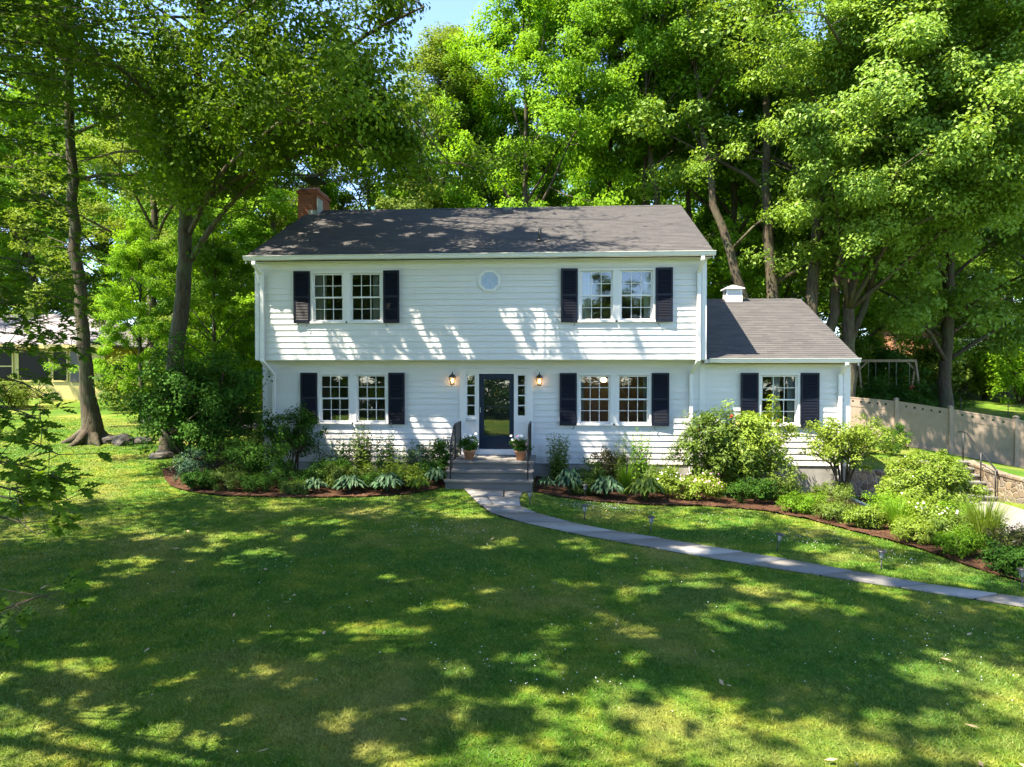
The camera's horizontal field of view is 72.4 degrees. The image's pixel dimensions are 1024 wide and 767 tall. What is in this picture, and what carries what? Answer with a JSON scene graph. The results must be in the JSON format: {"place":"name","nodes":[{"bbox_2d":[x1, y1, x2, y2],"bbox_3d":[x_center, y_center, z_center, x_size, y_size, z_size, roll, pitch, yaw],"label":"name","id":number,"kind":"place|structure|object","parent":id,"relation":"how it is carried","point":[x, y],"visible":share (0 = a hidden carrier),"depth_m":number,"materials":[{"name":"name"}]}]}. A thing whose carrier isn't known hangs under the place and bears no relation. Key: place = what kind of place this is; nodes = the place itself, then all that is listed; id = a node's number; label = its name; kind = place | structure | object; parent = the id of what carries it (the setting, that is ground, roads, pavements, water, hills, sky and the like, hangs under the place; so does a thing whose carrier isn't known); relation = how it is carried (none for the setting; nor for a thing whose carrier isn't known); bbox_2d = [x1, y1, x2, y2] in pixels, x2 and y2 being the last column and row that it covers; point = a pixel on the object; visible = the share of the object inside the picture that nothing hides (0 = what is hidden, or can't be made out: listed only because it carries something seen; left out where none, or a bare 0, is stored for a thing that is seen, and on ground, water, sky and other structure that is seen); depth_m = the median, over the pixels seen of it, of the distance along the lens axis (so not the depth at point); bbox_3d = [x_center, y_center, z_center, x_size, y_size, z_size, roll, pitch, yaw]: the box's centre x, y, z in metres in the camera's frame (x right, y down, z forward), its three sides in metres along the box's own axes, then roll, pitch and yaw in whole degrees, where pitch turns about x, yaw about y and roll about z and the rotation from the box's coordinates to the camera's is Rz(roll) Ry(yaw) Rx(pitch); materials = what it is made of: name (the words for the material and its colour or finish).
{"place":"outdoors","nodes":[
{"label":"outdoors","id":0,"kind":"place"},
{"bbox_2d":[0,0,1017,335],"label":"sky","id":1,"kind":"structure","parent":0,"point":[456,12],"materials":[{"name":"blue"}]},
{"bbox_2d":[0,356,1023,766],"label":"ground","id":2,"kind":"structure","parent":0,"point":[980,406],"depth_m":8.13,"materials":[{"name":"plant"}]},
{"bbox_2d":[0,374,54,408],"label":"wood shrub","id":3,"kind":"object","parent":2,"relation":"on","point":[18,395],"visible":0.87,"depth_m":30.98,"materials":[{"name":"green plant"}]},
{"bbox_2d":[0,123,122,313],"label":"tree","id":4,"kind":"object","parent":2,"relation":"on","point":[53,308],"visible":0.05,"depth_m":48.71,"materials":[{"name":"green plant"}]},
{"bbox_2d":[0,53,148,322],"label":"tree","id":5,"kind":"object","parent":2,"relation":"on","point":[6,205],"visible":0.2,"depth_m":43.17,"materials":[{"name":"green plant"}]},
{"bbox_2d":[0,73,150,305],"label":"tree","id":6,"kind":"object","parent":2,"relation":"on","point":[9,240],"visible":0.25,"depth_m":43.21,"materials":[{"name":"green plant"}]},
{"bbox_2d":[0,314,165,399],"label":"cream house","id":7,"kind":"structure","parent":2,"relation":"on","point":[68,389],"depth_m":35.00,"materials":[{"name":"paint"}]},
{"bbox_2d":[17,351,49,381],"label":"window","id":8,"kind":"structure","parent":7,"relation":"in","point":[23,361],"depth_m":34.97,"materials":[{"name":"grey glass"}]},
{"bbox_2d":[0,90,178,321],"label":"tree","id":9,"kind":"object","parent":2,"relation":"on","point":[104,245],"visible":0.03,"depth_m":52.76,"materials":[{"name":"green plant"}]},
{"bbox_2d":[94,349,165,411],"bbox_3d":[-16.678,-0.152,31.020,3.873,2.902,4.045,0,1,20],"label":"wood shrub","id":10,"kind":"object","parent":2,"relation":"on","point":[113,387],"visible":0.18,"depth_m":30.46,"materials":[{"name":"green plant"}]},
{"bbox_2d":[0,0,263,647],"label":"lawn oak tree","id":11,"kind":"object","parent":2,"relation":"on","point":[18,505],"visible":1,"depth_m":8.07,"materials":[{"name":"green plant"}]},
{"bbox_2d":[42,216,225,422],"bbox_3d":[-14.466,-2.367,27.218,6.398,8.073,4.793,-1,1,-32],"label":"tree","id":12,"kind":"object","parent":2,"relation":"on","point":[128,261],"visible":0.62,"depth_m":26.56,"materials":[{"name":"green plant"}]},
{"bbox_2d":[0,36,270,401],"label":"tree","id":13,"kind":"object","parent":2,"relation":"on","point":[152,222],"visible":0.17,"depth_m":32.60,"materials":[{"name":"green plant"}]},
{"bbox_2d":[0,0,308,446],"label":"oak tree","id":14,"kind":"object","parent":2,"relation":"on","point":[91,431],"visible":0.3,"depth_m":20.41,"materials":[{"name":"green plant"}]},
{"bbox_2d":[79,125,300,327],"bbox_3d":[-19.476,-8.632,44.303,12.188,17.984,16.269,0,1,-4],"label":"tree","id":15,"kind":"object","parent":2,"relation":"on","point":[125,283],"visible":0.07,"depth_m":39.55,"materials":[{"name":"green plant"}]},
{"bbox_2d":[127,213,262,429],"bbox_3d":[-11.019,-2.178,25.192,6.718,8.073,5.033,1,1,39],"label":"tree","id":16,"kind":"object","parent":2,"relation":"on","point":[218,265],"visible":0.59,"depth_m":24.91,"materials":[{"name":"green plant"}]},
{"bbox_2d":[99,136,297,412],"bbox_3d":[-12.060,-4.502,30.395,9.917,12.110,7.430,0,1,-15],"label":"tree","id":17,"kind":"object","parent":2,"relation":"on","point":[254,242],"visible":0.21,"depth_m":29.12,"materials":[{"name":"green plant"}]},
{"bbox_2d":[147,334,252,453],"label":"bushy tree","id":18,"kind":"object","parent":2,"relation":"on","point":[209,357],"visible":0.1,"depth_m":20.68,"materials":[{"name":"green plant"}]},
{"bbox_2d":[185,298,262,424],"bbox_3d":[-10.669,-0.707,26.963,3.726,4.915,4.785,1,1,35],"label":"wood shrub","id":19,"kind":"object","parent":2,"relation":"on","point":[251,356],"visible":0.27,"depth_m":26.06,"materials":[{"name":"green plant"}]},
{"bbox_2d":[118,60,411,340],"bbox_3d":[-11.492,-7.254,33.360,14.396,17.358,10.785,-1,1,-44],"label":"tree","id":20,"kind":"object","parent":2,"relation":"on","point":[331,194],"visible":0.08,"depth_m":30.85,"materials":[{"name":"green plant"}]},
{"bbox_2d":[0,0,554,454],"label":"oak tree","id":21,"kind":"object","parent":2,"relation":"on","point":[330,108],"visible":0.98,"depth_m":17.45,"materials":[{"name":"green plant"}]},
{"bbox_2d":[162,456,445,496],"bbox_3d":[-5.486,2.358,18.361,7.860,0.380,4.960,0,1,4],"label":"planting bed","id":22,"kind":"object","parent":2,"relation":"on","point":[169,476],"visible":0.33,"depth_m":16.64,"materials":[{"name":"brown soil"}]},
{"bbox_2d":[88,331,272,470],"bbox_3d":[-8.653,0.501,19.053,4.811,3.860,4.031,0,1,4],"label":"bush","id":23,"kind":"object","parent":22,"relation":"on","point":[209,413],"visible":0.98,"depth_m":18.60,"materials":[{"name":"green plant"}]},
{"bbox_2d":[170,447,213,482],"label":"shrub","id":24,"kind":"object","parent":22,"relation":"on","point":[188,464],"visible":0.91,"depth_m":17.17,"materials":[{"name":"green plant"}]},
{"bbox_2d":[180,467,222,489],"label":"shrub","id":25,"kind":"object","parent":22,"relation":"on","point":[192,479],"visible":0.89,"depth_m":16.45,"materials":[{"name":"green plant"}]},
{"bbox_2d":[205,465,250,490],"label":"shrub","id":26,"kind":"object","parent":22,"relation":"on","point":[229,481],"visible":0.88,"depth_m":16.41,"materials":[{"name":"green plant"}]},
{"bbox_2d":[202,431,296,475],"bbox_3d":[-6.625,1.900,17.777,2.227,1.389,1.947,1,1,33],"label":"shrub","id":27,"kind":"object","parent":22,"relation":"on","point":[251,463],"visible":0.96,"depth_m":17.56,"materials":[{"name":"green plant"}]},
{"bbox_2d":[232,471,275,492],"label":"shrub","id":28,"kind":"object","parent":22,"relation":"on","point":[262,482],"visible":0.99,"depth_m":16.35,"materials":[{"name":"green plant"}]},
{"bbox_2d":[255,463,325,490],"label":"shrub","id":29,"kind":"object","parent":22,"relation":"on","point":[281,473],"visible":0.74,"depth_m":16.88,"materials":[{"name":"green plant"}]},
{"bbox_2d":[253,398,329,474],"bbox_3d":[-5.921,1.466,18.618,1.956,2.151,1.421,0,1,-29],"label":"rhododendron","id":30,"kind":"object","parent":22,"relation":"on","point":[299,440],"visible":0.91,"depth_m":18.55,"materials":[{"name":"green plant"}]},
{"bbox_2d":[348,417,374,476],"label":"perennial","id":31,"kind":"object","parent":22,"relation":"on","point":[362,458],"visible":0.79,"depth_m":18.03,"materials":[{"name":"green plant"}]},
{"bbox_2d":[371,430,397,472],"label":"perennial","id":32,"kind":"object","parent":22,"relation":"on","point":[386,452],"visible":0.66,"depth_m":18.00,"materials":[{"name":"green plant"}]},
{"bbox_2d":[381,461,427,489],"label":"shrub","id":33,"kind":"object","parent":22,"relation":"on","point":[403,475],"visible":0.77,"depth_m":16.87,"materials":[{"name":"green plant"}]},
{"bbox_2d":[420,437,461,471],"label":"shrub","id":34,"kind":"object","parent":22,"relation":"on","point":[440,448],"visible":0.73,"depth_m":18.21,"materials":[{"name":"green plant"}]},
{"bbox_2d":[235,81,444,289],"bbox_3d":[-7.221,-7.073,35.217,14.396,16.551,10.785,0,1,-13],"label":"tree","id":35,"kind":"object","parent":2,"relation":"on","point":[412,204],"visible":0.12,"depth_m":33.92,"materials":[{"name":"green plant"}]},
{"bbox_2d":[345,21,555,208],"bbox_3d":[-3.446,-9.757,38.132,10.758,21.784,9.369,-1,1,-37],"label":"tree","id":36,"kind":"object","parent":2,"relation":"on","point":[429,65],"visible":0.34,"depth_m":36.63,"materials":[{"name":"green plant"}]},
{"bbox_2d":[444,421,535,491],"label":"entry steps","id":37,"kind":"structure","parent":2,"relation":"on","point":[506,472],"depth_m":17.17,"materials":[{"name":"grey stone"}]},
{"bbox_2d":[425,39,585,208],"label":"tree","id":38,"kind":"object","parent":2,"relation":"on","point":[480,128],"visible":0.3,"depth_m":36.00,"materials":[{"name":"green plant"}]},
{"bbox_2d":[469,162,632,207],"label":"tree","id":39,"kind":"object","parent":2,"relation":"on","point":[519,193],"visible":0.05,"depth_m":52.47,"materials":[{"name":"green plant"}]},
{"bbox_2d":[421,0,686,207],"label":"tree","id":40,"kind":"object","parent":2,"relation":"on","point":[500,39],"visible":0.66,"depth_m":32.74,"materials":[{"name":"green plant"}]},
{"bbox_2d":[243,176,871,509],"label":"white house","id":41,"kind":"structure","parent":2,"relation":"on","point":[588,330],"depth_m":18.67,"materials":[{"name":"paint"}]},
{"bbox_2d":[310,271,346,322],"bbox_3d":[-4.904,-2.299,18.731,0.966,1.386,0.257,0,1,4],"label":"window","id":42,"kind":"structure","parent":41,"relation":"in","point":[318,304],"depth_m":18.72,"materials":[{"name":"white paint"}]},
{"bbox_2d":[317,373,352,423],"bbox_3d":[-4.857,0.407,19.188,0.964,1.399,0.165,0,1,4],"label":"window","id":43,"kind":"structure","parent":41,"relation":"in","point":[319,375],"depth_m":19.17,"materials":[{"name":"white paint"}]},
{"bbox_2d":[347,271,382,322],"bbox_3d":[-3.886,-2.298,18.662,0.966,1.386,0.257,0,1,4],"label":"window","id":44,"kind":"structure","parent":41,"relation":"in","point":[377,285],"depth_m":18.62,"materials":[{"name":"white paint"}]},
{"bbox_2d":[353,373,387,423],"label":"window","id":45,"kind":"structure","parent":41,"relation":"in","point":[356,375],"depth_m":19.10,"materials":[{"name":"white paint"}]},
{"bbox_2d":[479,374,513,448],"bbox_3d":[-0.416,0.756,18.916,0.949,2.020,0.199,0,1,4],"label":"storm door","id":46,"kind":"structure","parent":41,"relation":"in","point":[496,391],"depth_m":18.94,"materials":[{"name":"blue paint"}]},
{"bbox_2d":[577,373,612,425],"bbox_3d":[2.218,0.420,18.755,0.963,1.398,0.257,0,1,4],"label":"window","id":47,"kind":"structure","parent":41,"relation":"in","point":[580,376],"depth_m":18.70,"materials":[{"name":"white paint"}]},
{"bbox_2d":[578,268,615,321],"bbox_3d":[2.202,-2.290,18.250,0.975,1.393,0.257,0,1,4],"label":"window","id":48,"kind":"structure","parent":41,"relation":"in","point":[585,283],"depth_m":18.22,"materials":[{"name":"white paint"}]},
{"bbox_2d":[615,373,651,425],"bbox_3d":[3.233,0.421,18.686,0.963,1.398,0.257,0,1,4],"label":"window","id":49,"kind":"structure","parent":41,"relation":"in","point":[646,387],"depth_m":18.63,"materials":[{"name":"white paint"}]},
{"bbox_2d":[617,268,655,321],"bbox_3d":[3.229,-2.289,18.180,0.974,1.393,0.257,0,1,4],"label":"window","id":50,"kind":"structure","parent":41,"relation":"in","point":[649,273],"depth_m":18.14,"materials":[{"name":"white paint"}]},
{"bbox_2d":[759,373,800,426],"bbox_3d":[7.020,0.424,18.430,1.076,1.400,0.257,0,1,4],"label":"window","id":51,"kind":"structure","parent":41,"relation":"in","point":[793,379],"depth_m":18.40,"materials":[{"name":"white paint"}]},
{"bbox_2d":[519,0,731,204],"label":"tree","id":52,"kind":"object","parent":2,"relation":"on","point":[616,20],"visible":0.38,"depth_m":29.40,"materials":[{"name":"green plant"}]},
{"bbox_2d":[521,0,738,194],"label":"tree","id":53,"kind":"object","parent":2,"relation":"on","point":[594,150],"visible":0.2,"depth_m":32.06,"materials":[{"name":"green plant"}]},
{"bbox_2d":[531,47,749,274],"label":"tree","id":54,"kind":"object","parent":2,"relation":"on","point":[577,176],"visible":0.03,"depth_m":48.98,"materials":[{"name":"green plant"}]},
{"bbox_2d":[529,0,808,204],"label":"tree","id":55,"kind":"object","parent":2,"relation":"on","point":[674,59],"visible":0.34,"depth_m":29.27,"materials":[{"name":"green plant"}]},
{"bbox_2d":[522,50,823,288],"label":"tree","id":56,"kind":"object","parent":2,"relation":"on","point":[696,213],"visible":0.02,"depth_m":42.08,"materials":[{"name":"green plant"}]},
{"bbox_2d":[578,0,804,219],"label":"tree","id":57,"kind":"object","parent":2,"relation":"on","point":[721,104],"visible":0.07,"depth_m":31.10,"materials":[{"name":"green plant"}]},
{"bbox_2d":[596,0,876,315],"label":"tree","id":58,"kind":"object","parent":2,"relation":"on","point":[757,286],"visible":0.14,"depth_m":31.55,"materials":[{"name":"green plant"}]},
{"bbox_2d":[534,476,1023,580],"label":"planting bed","id":59,"kind":"object","parent":2,"relation":"on","point":[660,498],"visible":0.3,"depth_m":16.09,"materials":[{"name":"brown soil"}]},
{"bbox_2d":[545,432,570,479],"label":"perennial","id":60,"kind":"object","parent":59,"relation":"on","point":[558,466],"visible":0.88,"depth_m":18.12,"materials":[{"name":"green plant"}]},
{"bbox_2d":[588,475,625,496],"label":"hosta","id":61,"kind":"object","parent":59,"relation":"on","point":[606,485],"visible":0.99,"depth_m":16.32,"materials":[{"name":"green plant"}]},
{"bbox_2d":[589,445,633,479],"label":"shrub","id":62,"kind":"object","parent":59,"relation":"on","point":[608,463],"visible":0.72,"depth_m":18.12,"materials":[{"name":"green plant"}]},
{"bbox_2d":[628,427,654,481],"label":"perennial","id":63,"kind":"object","parent":59,"relation":"on","point":[636,464],"visible":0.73,"depth_m":17.90,"materials":[{"name":"green plant"}]},
{"bbox_2d":[623,473,665,498],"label":"hosta","id":64,"kind":"object","parent":59,"relation":"on","point":[644,487],"visible":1,"depth_m":16.11,"materials":[{"name":"green plant"}]},
{"bbox_2d":[653,466,689,498],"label":"shrub","id":65,"kind":"object","parent":59,"relation":"on","point":[666,478],"visible":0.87,"depth_m":16.62,"materials":[{"name":"green plant"}]},
{"bbox_2d":[672,472,726,500],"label":"shrub","id":66,"kind":"object","parent":59,"relation":"on","point":[693,487],"visible":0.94,"depth_m":16.42,"materials":[{"name":"green plant"}]},
{"bbox_2d":[661,405,762,494],"bbox_3d":[4.949,1.702,17.437,2.369,2.347,2.248,0,1,4],"label":"rhododendron","id":67,"kind":"object","parent":59,"relation":"on","point":[713,459],"visible":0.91,"depth_m":17.13,"materials":[{"name":"green plant"}]},
{"bbox_2d":[701,394,803,494],"bbox_3d":[5.881,1.585,17.508,2.294,2.660,2.329,1,1,37],"label":"rhododendron","id":68,"kind":"object","parent":59,"relation":"on","point":[764,440],"visible":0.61,"depth_m":17.15,"materials":[{"name":"green plant"}]},
{"bbox_2d":[720,475,789,502],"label":"shrub","id":69,"kind":"object","parent":59,"relation":"on","point":[756,490],"visible":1,"depth_m":16.25,"materials":[{"name":"green plant"}]},
{"bbox_2d":[752,462,808,500],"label":"shrub","id":70,"kind":"object","parent":59,"relation":"on","point":[791,483],"visible":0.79,"depth_m":16.75,"materials":[{"name":"green plant"}]},
{"bbox_2d":[775,491,814,513],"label":"shrub","id":71,"kind":"object","parent":59,"relation":"on","point":[801,504],"visible":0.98,"depth_m":15.32,"materials":[{"name":"green plant"}]},
{"bbox_2d":[804,479,858,503],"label":"shrub","id":72,"kind":"object","parent":59,"relation":"on","point":[837,491],"visible":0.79,"depth_m":16.18,"materials":[{"name":"green plant"}]},
{"bbox_2d":[810,499,856,522],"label":"shrub","id":73,"kind":"object","parent":59,"relation":"on","point":[835,509],"visible":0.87,"depth_m":14.56,"materials":[{"name":"green plant"}]},
{"bbox_2d":[778,413,910,498],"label":"bushy tree","id":74,"kind":"object","parent":59,"relation":"on","point":[844,438],"visible":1,"depth_m":17.14,"materials":[{"name":"green plant"}]},
{"bbox_2d":[841,502,890,529],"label":"shrub","id":75,"kind":"object","parent":59,"relation":"on","point":[867,517],"visible":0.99,"depth_m":13.81,"materials":[{"name":"green plant"}]},
{"bbox_2d":[888,512,945,544],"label":"shrub","id":76,"kind":"object","parent":59,"relation":"on","point":[903,526],"visible":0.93,"depth_m":12.74,"materials":[{"name":"green plant"}]},
{"bbox_2d":[898,496,958,531],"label":"shrub","id":77,"kind":"object","parent":59,"relation":"on","point":[921,508],"visible":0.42,"depth_m":13.50,"materials":[{"name":"green plant"}]},
{"bbox_2d":[874,448,992,519],"bbox_3d":[9.409,2.503,15.914,2.418,2.071,2.127,0,1,4],"label":"azalea bush","id":78,"kind":"object","parent":59,"relation":"on","point":[916,477],"visible":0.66,"depth_m":15.52,"materials":[{"name":"green plant"}]},
{"bbox_2d":[918,510,978,541],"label":"shrub","id":79,"kind":"object","parent":59,"relation":"on","point":[949,524],"visible":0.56,"depth_m":12.63,"materials":[{"name":"green plant"}]},
{"bbox_2d":[930,523,1000,558],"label":"shrub","id":80,"kind":"object","parent":59,"relation":"on","point":[971,543],"visible":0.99,"depth_m":11.82,"materials":[{"name":"green plant"}]},
{"bbox_2d":[975,538,1023,578],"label":"shrub","id":81,"kind":"object","parent":59,"relation":"on","point":[1009,559],"visible":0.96,"depth_m":10.91,"materials":[{"name":"green plant"}]},
{"bbox_2d":[977,521,1023,549],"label":"shrub","id":82,"kind":"object","parent":59,"relation":"on","point":[1018,541],"visible":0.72,"depth_m":11.64,"materials":[{"name":"green plant"}]},
{"bbox_2d":[683,37,914,325],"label":"tree","id":83,"kind":"object","parent":2,"relation":"on","point":[878,306],"visible":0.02,"depth_m":42.43,"materials":[{"name":"green plant"}]},
{"bbox_2d":[609,0,1023,339],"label":"tree","id":84,"kind":"object","parent":2,"relation":"on","point":[815,275],"visible":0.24,"depth_m":28.14,"materials":[{"name":"green plant"}]},
{"bbox_2d":[678,6,971,324],"bbox_3d":[14.480,-9.326,37.682,17.595,22.202,13.181,0,1,25],"label":"tree","id":85,"kind":"object","parent":2,"relation":"on","point":[707,218],"visible":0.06,"depth_m":35.90,"materials":[{"name":"green plant"}]},
{"bbox_2d":[632,0,1023,401],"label":"tree","id":86,"kind":"object","parent":2,"relation":"on","point":[946,153],"visible":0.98,"depth_m":23.19,"materials":[{"name":"green plant"}]},
{"bbox_2d":[822,315,875,388],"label":"wood shrub","id":87,"kind":"object","parent":2,"relation":"on","point":[861,347],"visible":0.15,"depth_m":41.79,"materials":[{"name":"green plant"}]},
{"bbox_2d":[728,0,1023,413],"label":"tree","id":88,"kind":"object","parent":2,"relation":"on","point":[906,314],"visible":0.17,"depth_m":28.76,"materials":[{"name":"green plant"}]},
{"bbox_2d":[856,359,919,391],"bbox_3d":[21.445,0.045,40.005,3.575,2.846,1.610,0,1,0],"label":"swing set","id":89,"kind":"object","parent":2,"relation":"on","point":[914,367],"visible":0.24,"depth_m":39.94,"materials":[{"name":"brown wood"}]},
{"bbox_2d":[855,335,933,393],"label":"wood shrub","id":90,"kind":"object","parent":2,"relation":"on","point":[898,374],"visible":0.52,"depth_m":42.89,"materials":[{"name":"green plant"}]},
{"bbox_2d":[855,374,944,412],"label":"wood shrub","id":91,"kind":"object","parent":2,"relation":"on","point":[907,395],"visible":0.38,"depth_m":30.28,"materials":[{"name":"green plant"}]},
{"bbox_2d":[848,468,963,496],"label":"stone wall","id":92,"kind":"structure","parent":2,"relation":"on","point":[862,481],"depth_m":18.93,"materials":[{"name":"grey stone"}]},
{"bbox_2d":[818,177,1023,392],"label":"tree","id":93,"kind":"object","parent":2,"relation":"on","point":[961,323],"visible":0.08,"depth_m":43.99,"materials":[{"name":"green plant"}]},
{"bbox_2d":[850,397,1023,467],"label":"vinyl fence","id":94,"kind":"object","parent":2,"relation":"on","point":[998,441],"visible":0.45,"depth_m":25.12,"materials":[{"name":"beige plastic"}]},
{"bbox_2d":[887,332,1006,398],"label":"wood shrub","id":95,"kind":"object","parent":2,"relation":"on","point":[962,374],"visible":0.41,"depth_m":45.80,"materials":[{"name":"green plant"}]},
{"bbox_2d":[910,28,1023,354],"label":"tree","id":96,"kind":"object","parent":2,"relation":"on","point":[1002,257],"visible":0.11,"depth_m":30.79,"materials":[{"name":"green plant"}]},
{"bbox_2d":[964,460,1023,503],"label":"stone wall","id":97,"kind":"structure","parent":2,"relation":"on","point":[1007,484],"depth_m":19.56,"materials":[{"name":"beige stone"}]},
{"bbox_2d":[966,338,1023,403],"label":"wood shrub","id":98,"kind":"object","parent":2,"relation":"on","point":[1008,369],"visible":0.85,"depth_m":43.70,"materials":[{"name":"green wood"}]},
{"bbox_2d":[464,488,1023,607],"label":"path","id":99,"kind":"structure","parent":0,"point":[507,505],"depth_m":11.93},
{"bbox_2d":[878,492,927,532],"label":"ornamental grass","id":100,"kind":"object","parent":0,"point":[893,513],"depth_m":13.55,"materials":[{"name":"green plant"}]},
{"bbox_2d":[951,488,1020,547],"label":"ornamental grass","id":101,"kind":"object","parent":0,"point":[989,515],"depth_m":12.42,"materials":[{"name":"green plant"}]},
{"bbox_2d":[951,501,1023,542],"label":"driveway","id":102,"kind":"structure","parent":0,"point":[1016,520],"depth_m":18.05,"materials":[{"name":"concrete"}]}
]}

